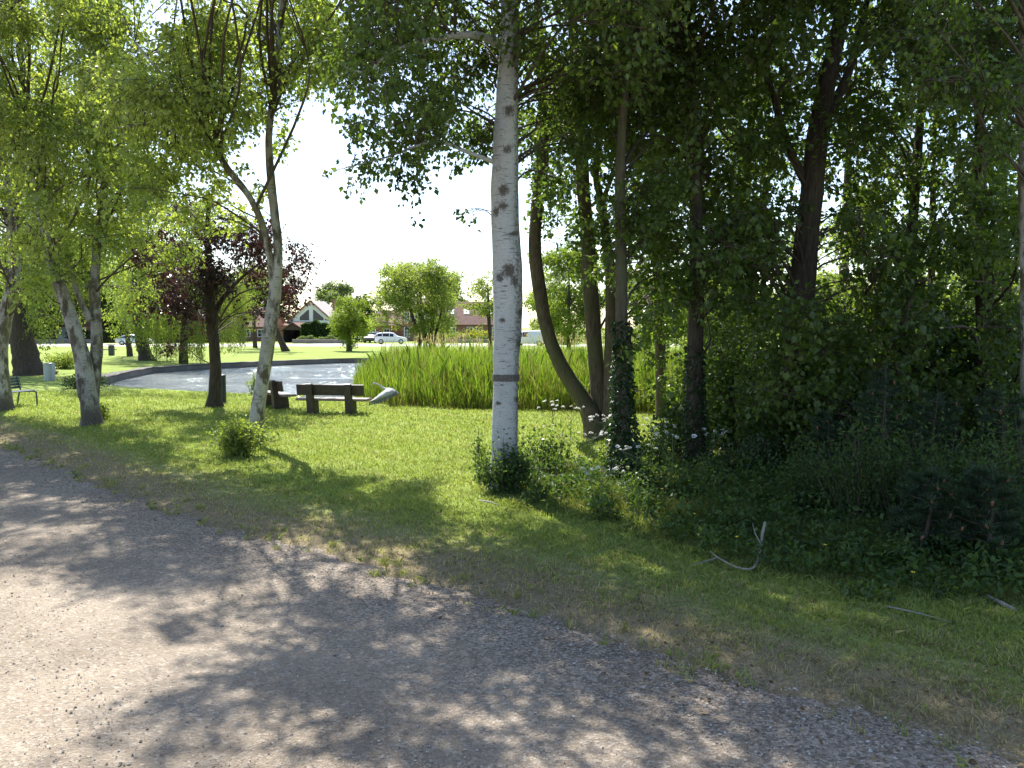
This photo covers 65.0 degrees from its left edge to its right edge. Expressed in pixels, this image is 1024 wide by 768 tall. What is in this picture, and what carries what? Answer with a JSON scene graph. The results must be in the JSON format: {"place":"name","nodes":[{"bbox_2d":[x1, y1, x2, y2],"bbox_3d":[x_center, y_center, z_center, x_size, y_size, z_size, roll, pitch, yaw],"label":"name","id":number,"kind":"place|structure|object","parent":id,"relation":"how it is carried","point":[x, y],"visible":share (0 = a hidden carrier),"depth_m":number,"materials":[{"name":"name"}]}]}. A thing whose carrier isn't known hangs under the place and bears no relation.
{"place":"outdoors","nodes":[
{"label":"outdoors","id":0,"kind":"place"},
{"bbox_2d":[282,299,337,326],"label":"white house","id":1,"kind":"structure","parent":0,"point":[320,310],"depth_m":137.53,"materials":[{"name":"paint"}]},
{"bbox_2d":[9,344,679,345],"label":"road","id":2,"kind":"structure","parent":0,"point":[296,345],"depth_m":104.84,"materials":[{"name":"grey asphalt"}]},
{"bbox_2d":[375,332,406,343],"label":"parked car","id":3,"kind":"object","parent":2,"relation":"on","point":[388,337],"visible":0.94,"depth_m":112.94,"materials":[{"name":"white paint"}]},
{"bbox_2d":[520,330,543,345],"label":"parked van","id":4,"kind":"object","parent":2,"relation":"on","point":[534,335],"visible":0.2,"depth_m":101.92,"materials":[{"name":"white paint"}]},
{"bbox_2d":[108,363,647,411],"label":"pond water","id":5,"kind":"structure","parent":0,"point":[290,377],"depth_m":42.32,"materials":[{"name":"grey liquid"}]},
{"bbox_2d":[414,331,638,350],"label":"dry reeds","id":6,"kind":"object","parent":5,"relation":"on","point":[437,338],"visible":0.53,"depth_m":39.71,"materials":[{"name":"plant"}]},
{"bbox_2d":[348,330,723,413],"bbox_3d":[1.449,-0.856,30.747,17.132,2.764,18.870,0,4,0],"label":"reed bed","id":7,"kind":"object","parent":5,"relation":"on","point":[443,378],"visible":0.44,"depth_m":24.81,"materials":[{"name":"green plant"}]},
{"bbox_2d":[400,299,493,340],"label":"brick house","id":8,"kind":"structure","parent":0,"point":[468,321],"depth_m":139.72,"materials":[{"name":"brown tile"}]},
{"bbox_2d":[0,0,1019,327],"label":"sky","id":9,"kind":"structure","parent":0,"point":[353,238],"materials":[{"name":"white"}]},
{"bbox_2d":[0,449,1023,767],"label":"road","id":10,"kind":"structure","parent":0,"point":[190,649],"depth_m":5.53,"materials":[{"name":"grey gravel"}]},
{"bbox_2d":[0,328,1023,767],"bbox_3d":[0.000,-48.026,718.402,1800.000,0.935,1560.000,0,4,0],"label":"ground","id":11,"kind":"structure","parent":0,"point":[120,360],"depth_m":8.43,"materials":[{"name":"green plant"}]},
{"bbox_2d":[10,376,37,404],"bbox_3d":[-15.126,0.252,24.188,0.768,0.890,1.500,1,4,12],"label":"metal bench","id":12,"kind":"object","parent":11,"relation":"on","point":[13,381],"visible":0.72,"depth_m":24.75,"materials":[{"name":"grey metal"}]},
{"bbox_2d":[0,1,86,411],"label":"edge birch","id":13,"kind":"object","parent":11,"relation":"on","point":[8,308],"visible":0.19,"depth_m":22.60,"materials":[{"name":"green plant"}]},
{"bbox_2d":[43,363,55,380],"bbox_3d":[-20.850,-0.534,36.220,0.497,0.850,0.497,0,4,0],"label":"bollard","id":14,"kind":"object","parent":11,"relation":"on","point":[49,371],"visible":0.96,"depth_m":36.03,"materials":[{"name":"metal"}]},
{"bbox_2d":[0,224,112,338],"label":"distant tree","id":15,"kind":"object","parent":11,"relation":"on","point":[104,296],"visible":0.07,"depth_m":125.47,"materials":[{"name":"green plant"}]},
{"bbox_2d":[40,350,74,368],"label":"bush","id":16,"kind":"object","parent":11,"relation":"on","point":[64,361],"visible":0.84,"depth_m":45.78,"materials":[{"name":"green plant"}]},
{"bbox_2d":[31,305,114,341],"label":"grey house","id":17,"kind":"structure","parent":11,"relation":"on","point":[87,325],"depth_m":127.73,"materials":[{"name":"red brick"}]},
{"bbox_2d":[57,373,114,388],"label":"bush","id":18,"kind":"object","parent":11,"relation":"on","point":[72,382],"visible":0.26,"depth_m":31.45,"materials":[{"name":"green plant"}]},
{"bbox_2d":[0,49,221,375],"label":"old willow","id":19,"kind":"object","parent":11,"relation":"on","point":[26,359],"visible":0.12,"depth_m":39.92,"materials":[{"name":"green plant"}]},
{"bbox_2d":[101,267,154,355],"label":"thin bank tree","id":20,"kind":"object","parent":11,"relation":"on","point":[129,350],"visible":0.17,"depth_m":65.67,"materials":[{"name":"green plant"}]},
{"bbox_2d":[0,0,257,425],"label":"forked birch","id":21,"kind":"object","parent":11,"relation":"on","point":[41,129],"visible":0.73,"depth_m":17.83,"materials":[{"name":"green plant"}]},
{"bbox_2d":[82,193,231,360],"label":"tree","id":22,"kind":"object","parent":11,"relation":"on","point":[139,332],"visible":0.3,"depth_m":55.67,"materials":[{"name":"green plant"}]},
{"bbox_2d":[101,236,243,341],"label":"distant tree","id":23,"kind":"object","parent":11,"relation":"on","point":[114,323],"visible":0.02,"depth_m":129.80,"materials":[{"name":"green plant"}]},
{"bbox_2d":[145,265,255,363],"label":"weeping willow","id":24,"kind":"object","parent":11,"relation":"on","point":[183,353],"visible":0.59,"depth_m":52.27,"materials":[{"name":"green plant"}]},
{"bbox_2d":[61,0,367,445],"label":"leaning birch","id":25,"kind":"object","parent":11,"relation":"on","point":[206,83],"visible":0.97,"depth_m":14.55,"materials":[{"name":"green plant"}]},
{"bbox_2d":[122,197,325,407],"bbox_3d":[-8.834,-2.466,23.990,7.272,6.648,5.512,0,4,0],"label":"copper beech","id":26,"kind":"object","parent":11,"relation":"on","point":[175,305],"visible":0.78,"depth_m":23.56,"materials":[{"name":"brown plant"}]},
{"bbox_2d":[101,358,370,384],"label":"pond wall","id":27,"kind":"structure","parent":11,"relation":"on","point":[125,374],"depth_m":50.86,"materials":[{"name":"stone"}]},
{"bbox_2d":[205,404,279,457],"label":"bush","id":28,"kind":"object","parent":11,"relation":"on","point":[237,439],"visible":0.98,"depth_m":14.71,"materials":[{"name":"green plant"}]},
{"bbox_2d":[233,263,265,347],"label":"slim bank tree","id":29,"kind":"object","parent":11,"relation":"on","point":[254,338],"visible":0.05,"depth_m":93.35,"materials":[{"name":"green plant"}]},
{"bbox_2d":[218,308,284,340],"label":"brick cottage","id":30,"kind":"structure","parent":11,"relation":"on","point":[259,329],"depth_m":134.79,"materials":[{"name":"red brick"}]},
{"bbox_2d":[223,267,298,351],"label":"leaning bank tree","id":31,"kind":"object","parent":11,"relation":"on","point":[282,344],"visible":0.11,"depth_m":79.59,"materials":[{"name":"green plant"}]},
{"bbox_2d":[266,380,296,408],"bbox_3d":[-7.133,0.269,24.099,0.640,0.860,1.750,-3,5,-40],"label":"park bench","id":32,"kind":"object","parent":11,"relation":"on","point":[277,397],"visible":0.67,"depth_m":23.59,"materials":[{"name":"brown wood"}]},
{"bbox_2d":[279,322,306,341],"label":"carport","id":33,"kind":"object","parent":11,"relation":"on","point":[290,331],"visible":0.35,"depth_m":127.16,"materials":[{"name":"brown tile"}]},
{"bbox_2d":[292,339,346,343],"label":"garden wall","id":34,"kind":"structure","parent":11,"relation":"on","point":[312,341],"depth_m":117.98,"materials":[{"name":"stone"}]},
{"bbox_2d":[300,319,344,338],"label":"hedge","id":35,"kind":"object","parent":11,"relation":"on","point":[315,328],"visible":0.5,"depth_m":123.06,"materials":[{"name":"green plant"}]},
{"bbox_2d":[310,278,355,308],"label":"distant tree","id":36,"kind":"object","parent":11,"relation":"on","point":[329,292],"visible":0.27,"depth_m":162.89,"materials":[{"name":"green plant"}]},
{"bbox_2d":[296,383,370,413],"bbox_3d":[-4.991,0.398,22.271,2.050,0.860,0.640,1,4,9],"label":"park bench","id":37,"kind":"object","parent":11,"relation":"on","point":[346,391],"visible":0.95,"depth_m":22.10,"materials":[{"name":"brown wood"}]},
{"bbox_2d":[326,294,373,350],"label":"cone tree","id":38,"kind":"object","parent":11,"relation":"on","point":[347,316],"visible":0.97,"depth_m":79.11,"materials":[{"name":"green plant"}]},
{"bbox_2d":[343,293,382,331],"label":"distant tree","id":39,"kind":"object","parent":11,"relation":"on","point":[368,310],"visible":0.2,"depth_m":159.24,"materials":[{"name":"green plant"}]},
{"bbox_2d":[369,382,400,405],"bbox_3d":[-3.971,0.270,24.473,1.064,0.701,0.899,-3,5,-32],"label":"grey heron","id":40,"kind":"object","parent":11,"relation":"on","point":[387,393],"visible":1,"depth_m":24.15,"materials":[{"name":"stone"}]},
{"bbox_2d":[375,310,401,336],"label":"brick barn","id":41,"kind":"structure","parent":11,"relation":"on","point":[398,332],"depth_m":145.69,"materials":[{"name":"brown tile"}]},
{"bbox_2d":[363,254,465,353],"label":"clump tree","id":42,"kind":"object","parent":11,"relation":"on","point":[408,279],"visible":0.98,"depth_m":71.40,"materials":[{"name":"green plant"}]},
{"bbox_2d":[429,266,469,347],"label":"pale tree","id":43,"kind":"object","parent":11,"relation":"on","point":[452,317],"visible":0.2,"depth_m":81.11,"materials":[{"name":"green plant"}]},
{"bbox_2d":[458,269,492,347],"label":"garden tree","id":44,"kind":"object","parent":11,"relation":"on","point":[485,308],"visible":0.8,"depth_m":72.81,"materials":[{"name":"green plant"}]},
{"bbox_2d":[470,421,486,480],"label":"sapling","id":45,"kind":"object","parent":11,"relation":"on","point":[478,449],"visible":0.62,"depth_m":12.52,"materials":[{"name":"green plant"}]},
{"bbox_2d":[468,428,544,495],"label":"bush","id":46,"kind":"object","parent":11,"relation":"on","point":[516,470],"visible":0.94,"depth_m":11.43,"materials":[{"name":"green plant"}]},
{"bbox_2d":[302,0,717,489],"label":"white birch","id":47,"kind":"object","parent":11,"relation":"on","point":[397,31],"visible":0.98,"depth_m":11.29,"materials":[{"name":"green plant"}]},
{"bbox_2d":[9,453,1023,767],"bbox_3d":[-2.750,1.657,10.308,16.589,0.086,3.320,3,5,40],"label":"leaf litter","id":48,"kind":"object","parent":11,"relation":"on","point":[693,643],"visible":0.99,"depth_m":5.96,"materials":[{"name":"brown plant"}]},
{"bbox_2d":[518,417,578,472],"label":"bush","id":49,"kind":"object","parent":11,"relation":"on","point":[542,445],"visible":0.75,"depth_m":12.95,"materials":[{"name":"green plant"}]},
{"bbox_2d":[525,271,571,334],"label":"distant tree","id":50,"kind":"object","parent":11,"relation":"on","point":[533,323],"visible":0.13,"depth_m":116.72,"materials":[{"name":"green plant"}]},
{"bbox_2d":[523,236,605,347],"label":"distant tree","id":51,"kind":"object","parent":11,"relation":"on","point":[560,304],"visible":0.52,"depth_m":83.71,"materials":[{"name":"green plant"}]},
{"bbox_2d":[489,0,713,440],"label":"multi stem alder","id":52,"kind":"object","parent":11,"relation":"on","point":[594,402],"visible":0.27,"depth_m":16.89,"materials":[{"name":"green plant"}]},
{"bbox_2d":[579,466,623,512],"bbox_3d":[1.125,1.366,10.121,0.574,0.681,0.435,0,4,0],"label":"cow parsley","id":53,"kind":"object","parent":11,"relation":"on","point":[602,487],"visible":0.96,"depth_m":10.12,"materials":[{"name":"green plant"}]},
{"bbox_2d":[577,504,628,521],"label":"weed","id":54,"kind":"object","parent":11,"relation":"on","point":[606,515],"visible":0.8,"depth_m":9.83,"materials":[{"name":"green plant"}]},
{"bbox_2d":[615,444,656,491],"bbox_3d":[1.726,1.225,10.975,0.588,0.807,0.450,2,5,31],"label":"cow parsley","id":55,"kind":"object","parent":11,"relation":"on","point":[634,471],"visible":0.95,"depth_m":10.97,"materials":[{"name":"green plant"}]},
{"bbox_2d":[604,274,687,351],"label":"distant tree","id":56,"kind":"object","parent":11,"relation":"on","point":[668,338],"visible":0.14,"depth_m":73.14,"materials":[{"name":"green plant"}]},
{"bbox_2d":[635,416,681,465],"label":"bush","id":57,"kind":"object","parent":11,"relation":"on","point":[655,444],"visible":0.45,"depth_m":13.84,"materials":[{"name":"green plant"}]},
{"bbox_2d":[564,0,777,476],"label":"ivy clad tree","id":58,"kind":"object","parent":11,"relation":"on","point":[623,235],"visible":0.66,"depth_m":11.94,"materials":[{"name":"green plant"}]},
{"bbox_2d":[596,319,644,482],"bbox_3d":[1.699,0.313,12.110,0.925,2.567,0.697,0,4,0],"label":"ivy","id":59,"kind":"object","parent":58,"relation":"attached to","point":[613,452],"visible":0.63,"depth_m":12.00,"materials":[{"name":"green plant"}]},
{"bbox_2d":[614,66,728,417],"bbox_3d":[3.966,-4.193,20.839,4.301,10.430,5.792,0,4,0],"label":"grove tree","id":60,"kind":"object","parent":11,"relation":"on","point":[659,357],"visible":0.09,"depth_m":19.46,"materials":[{"name":"green plant"}]},
{"bbox_2d":[636,371,710,410],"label":"bush","id":61,"kind":"object","parent":11,"relation":"on","point":[652,391],"visible":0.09,"depth_m":22.06,"materials":[{"name":"green plant"}]},
{"bbox_2d":[651,431,696,494],"bbox_3d":[2.199,1.140,10.999,0.637,0.974,0.496,0,4,0],"label":"cow parsley","id":62,"kind":"object","parent":11,"relation":"on","point":[671,475],"visible":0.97,"depth_m":11.00,"materials":[{"name":"green plant"}]},
{"bbox_2d":[648,375,719,455],"bbox_3d":[3.158,0.611,14.913,1.256,1.548,1.761,0,4,0],"label":"hazel","id":63,"kind":"object","parent":11,"relation":"on","point":[671,413],"visible":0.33,"depth_m":14.80,"materials":[{"name":"green plant"}]},
{"bbox_2d":[652,338,756,422],"bbox_3d":[4.967,-0.086,19.395,3.309,2.404,2.271,0,4,0],"label":"bush","id":64,"kind":"object","parent":11,"relation":"on","point":[678,370],"visible":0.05,"depth_m":19.50,"materials":[{"name":"green plant"}]},
{"bbox_2d":[667,400,753,447],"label":"bush","id":65,"kind":"object","parent":11,"relation":"on","point":[720,427],"visible":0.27,"depth_m":15.97,"materials":[{"name":"green plant"}]},
{"bbox_2d":[668,276,773,350],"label":"distant tree","id":66,"kind":"object","parent":11,"relation":"on","point":[707,332],"visible":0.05,"depth_m":77.61,"materials":[{"name":"green plant"}]},
{"bbox_2d":[595,0,849,467],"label":"straight ivied tree","id":67,"kind":"object","parent":11,"relation":"on","point":[697,305],"visible":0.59,"depth_m":12.87,"materials":[{"name":"green plant"}]},
{"bbox_2d":[680,344,713,467],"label":"ivy","id":68,"kind":"object","parent":67,"relation":"attached to","point":[695,412],"visible":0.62,"depth_m":13.41,"materials":[{"name":"green plant"}]},
{"bbox_2d":[691,522,765,569],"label":"dead branch","id":69,"kind":"object","parent":11,"relation":"on","point":[760,541],"visible":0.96,"depth_m":7.94,"materials":[{"name":"grey wood"}]},
{"bbox_2d":[679,297,780,447],"bbox_3d":[4.702,-0.551,16.099,2.172,3.692,2.282,-3,5,-40],"label":"hazel","id":70,"kind":"object","parent":11,"relation":"on","point":[722,377],"visible":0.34,"depth_m":15.94,"materials":[{"name":"green plant"}]},
{"bbox_2d":[678,64,804,410],"bbox_3d":[5.398,-3.269,19.382,3.609,8.795,6.490,4,5,42],"label":"grove tree","id":71,"kind":"object","parent":11,"relation":"on","point":[738,319],"visible":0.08,"depth_m":18.28,"materials":[{"name":"green plant"}]},
{"bbox_2d":[696,422,796,479],"bbox_3d":[3.516,1.052,12.150,1.493,1.055,1.115,0,4,0],"label":"bush","id":72,"kind":"object","parent":11,"relation":"on","point":[758,450],"visible":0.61,"depth_m":12.11,"materials":[{"name":"green plant"}]},
{"bbox_2d":[713,40,824,404],"bbox_3d":[6.071,-4.095,20.068,3.342,10.349,5.586,2,4,22],"label":"grove tree","id":73,"kind":"object","parent":11,"relation":"on","point":[801,112],"visible":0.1,"depth_m":19.01,"materials":[{"name":"green plant"}]},
{"bbox_2d":[518,438,1023,602],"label":"herb layer","id":74,"kind":"object","parent":11,"relation":"on","point":[978,563],"visible":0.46,"depth_m":8.86,"materials":[{"name":"green plant"}]},
{"bbox_2d":[702,327,846,468],"bbox_3d":[4.175,0.157,12.771,2.314,2.749,1.009,1,4,9],"label":"sapling","id":75,"kind":"object","parent":11,"relation":"on","point":[782,430],"visible":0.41,"depth_m":12.69,"materials":[{"name":"green plant"}]},
{"bbox_2d":[726,317,838,453],"bbox_3d":[4.781,0.043,13.789,2.056,2.838,1.822,-3,5,-36],"label":"hazel","id":76,"kind":"object","parent":11,"relation":"on","point":[763,344],"visible":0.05,"depth_m":13.78,"materials":[{"name":"green plant"}]},
{"bbox_2d":[760,424,860,514],"bbox_3d":[3.665,1.097,9.858,1.302,1.284,0.854,0,4,0],"label":"bush","id":77,"kind":"object","parent":11,"relation":"on","point":[793,484],"visible":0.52,"depth_m":9.76,"materials":[{"name":"green plant"}]},
{"bbox_2d":[663,0,972,461],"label":"thick dark tree","id":78,"kind":"object","parent":11,"relation":"on","point":[798,304],"visible":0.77,"depth_m":12.39,"materials":[{"name":"green plant"}]},
{"bbox_2d":[765,266,872,340],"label":"distant tree","id":79,"kind":"object","parent":11,"relation":"on","point":[821,276],"visible":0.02,"depth_m":82.19,"materials":[{"name":"green plant"}]},
{"bbox_2d":[764,266,874,445],"bbox_3d":[6.208,-0.496,15.658,2.851,3.645,2.046,0,4,0],"label":"hazel","id":80,"kind":"object","parent":11,"relation":"on","point":[827,363],"visible":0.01,"depth_m":15.42,"materials":[{"name":"green plant"}]},
{"bbox_2d":[793,409,855,486],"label":"young pine","id":81,"kind":"object","parent":11,"relation":"on","point":[822,426],"visible":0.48,"depth_m":10.57,"materials":[{"name":"green plant"}]},
{"bbox_2d":[770,323,883,459],"bbox_3d":[5.090,0.268,12.939,1.846,2.504,1.270,-2,4,-24],"label":"sapling","id":82,"kind":"object","parent":11,"relation":"on","point":[863,364],"visible":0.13,"depth_m":12.85,"materials":[{"name":"green plant"}]},
{"bbox_2d":[799,547,860,571],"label":"weed","id":83,"kind":"object","parent":11,"relation":"on","point":[824,559],"visible":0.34,"depth_m":7.94,"materials":[{"name":"green plant"}]},
{"bbox_2d":[771,107,900,340],"bbox_3d":[9.663,-3.678,24.142,4.066,8.928,6.447,1,4,16],"label":"grove tree","id":84,"kind":"object","parent":11,"relation":"on","point":[824,239],"visible":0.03,"depth_m":23.64,"materials":[{"name":"green plant"}]},
{"bbox_2d":[797,388,917,529],"bbox_3d":[3.960,0.908,9.282,1.301,1.740,0.906,0,4,0],"label":"bush","id":85,"kind":"object","parent":11,"relation":"on","point":[850,497],"visible":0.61,"depth_m":9.26,"materials":[{"name":"green plant"}]},
{"bbox_2d":[835,574,895,602],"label":"weed","id":86,"kind":"object","parent":11,"relation":"on","point":[857,586],"visible":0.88,"depth_m":7.08,"materials":[{"name":"green plant"}]},
{"bbox_2d":[838,363,928,487],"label":"young pine","id":87,"kind":"object","parent":11,"relation":"on","point":[874,395],"visible":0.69,"depth_m":10.26,"materials":[{"name":"green plant"}]},
{"bbox_2d":[820,250,948,448],"bbox_3d":[6.781,-0.578,14.956,2.882,3.909,2.058,0,4,0],"label":"hazel","id":88,"kind":"object","parent":11,"relation":"on","point":[899,349],"visible":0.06,"depth_m":14.75,"materials":[{"name":"green plant"}]},
{"bbox_2d":[810,342,966,461],"bbox_3d":[5.978,0.441,12.682,2.643,2.198,1.673,0,4,0],"label":"bush","id":89,"kind":"object","parent":11,"relation":"on","point":[909,412],"visible":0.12,"depth_m":12.50,"materials":[{"name":"green plant"}]},
{"bbox_2d":[789,0,1006,429],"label":"grove tree","id":90,"kind":"object","parent":11,"relation":"on","point":[912,294],"visible":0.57,"depth_m":12.76,"materials":[{"name":"green plant"}]},
{"bbox_2d":[838,390,964,522],"bbox_3d":[4.407,0.924,9.075,1.314,1.740,0.773,1,4,12],"label":"bush","id":91,"kind":"object","parent":11,"relation":"on","point":[898,461],"visible":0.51,"depth_m":9.00,"materials":[{"name":"green plant"}]},
{"bbox_2d":[881,465,966,553],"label":"young pine","id":92,"kind":"object","parent":11,"relation":"on","point":[923,502],"visible":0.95,"depth_m":8.09,"materials":[{"name":"green plant"}]},
{"bbox_2d":[833,0,1023,485],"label":"grove tree","id":93,"kind":"object","parent":11,"relation":"on","point":[971,80],"visible":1,"depth_m":9.78,"materials":[{"name":"green plant"}]},
{"bbox_2d":[887,385,986,492],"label":"young pine","id":94,"kind":"object","parent":11,"relation":"on","point":[933,417],"visible":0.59,"depth_m":9.94,"materials":[{"name":"green plant"}]},
{"bbox_2d":[880,99,1000,424],"bbox_3d":[9.742,-2.668,18.041,4.048,7.780,2.992,-2,5,-29],"label":"grove tree","id":95,"kind":"object","parent":11,"relation":"on","point":[930,277],"visible":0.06,"depth_m":17.57,"materials":[{"name":"green plant"}]},
{"bbox_2d":[876,397,1023,533],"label":"bush","id":96,"kind":"object","parent":11,"relation":"on","point":[970,455],"visible":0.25,"depth_m":8.71,"materials":[{"name":"green plant"}]},
{"bbox_2d":[894,250,1012,450],"bbox_3d":[8.166,-0.541,14.888,2.871,3.845,2.228,0,4,0],"label":"hazel","id":97,"kind":"object","parent":11,"relation":"on","point":[944,350],"visible":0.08,"depth_m":14.53,"materials":[{"name":"green plant"}]},
{"bbox_2d":[917,577,989,604],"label":"weed","id":98,"kind":"object","parent":11,"relation":"on","point":[954,588],"visible":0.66,"depth_m":7.09,"materials":[{"name":"green plant"}]},
{"bbox_2d":[886,0,1022,447],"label":"grove tree","id":99,"kind":"object","parent":11,"relation":"on","point":[985,261],"visible":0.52,"depth_m":12.44,"materials":[{"name":"green plant"}]},
{"bbox_2d":[902,348,1019,461],"bbox_3d":[7.653,0.406,13.042,2.532,2.226,1.738,0,4,0],"label":"bush","id":100,"kind":"object","parent":11,"relation":"on","point":[969,402],"visible":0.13,"depth_m":12.95,"materials":[{"name":"green plant"}]},
{"bbox_2d":[939,260,1019,448],"bbox_3d":[8.862,-0.533,14.576,2.943,3.873,2.198,0,4,0],"label":"hazel","id":101,"kind":"object","parent":11,"relation":"on","point":[964,320],"visible":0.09,"depth_m":14.41,"materials":[{"name":"green plant"}]},
{"bbox_2d":[940,461,1023,554],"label":"young pine","id":102,"kind":"object","parent":11,"relation":"on","point":[993,493],"visible":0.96,"depth_m":7.91,"materials":[{"name":"green plant"}]},
{"bbox_2d":[941,381,1023,548],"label":"bush","id":103,"kind":"object","parent":11,"relation":"on","point":[1013,469],"visible":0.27,"depth_m":8.32,"materials":[{"name":"green plant"}]},
{"bbox_2d":[950,382,1023,501],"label":"young pine","id":104,"kind":"object","parent":11,"relation":"on","point":[995,394],"visible":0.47,"depth_m":9.50,"materials":[{"name":"green plant"}]},
{"bbox_2d":[475,455,1023,609],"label":"long grass","id":105,"kind":"structure","parent":0,"point":[1010,597],"depth_m":9.13,"materials":[{"name":"green plant"}]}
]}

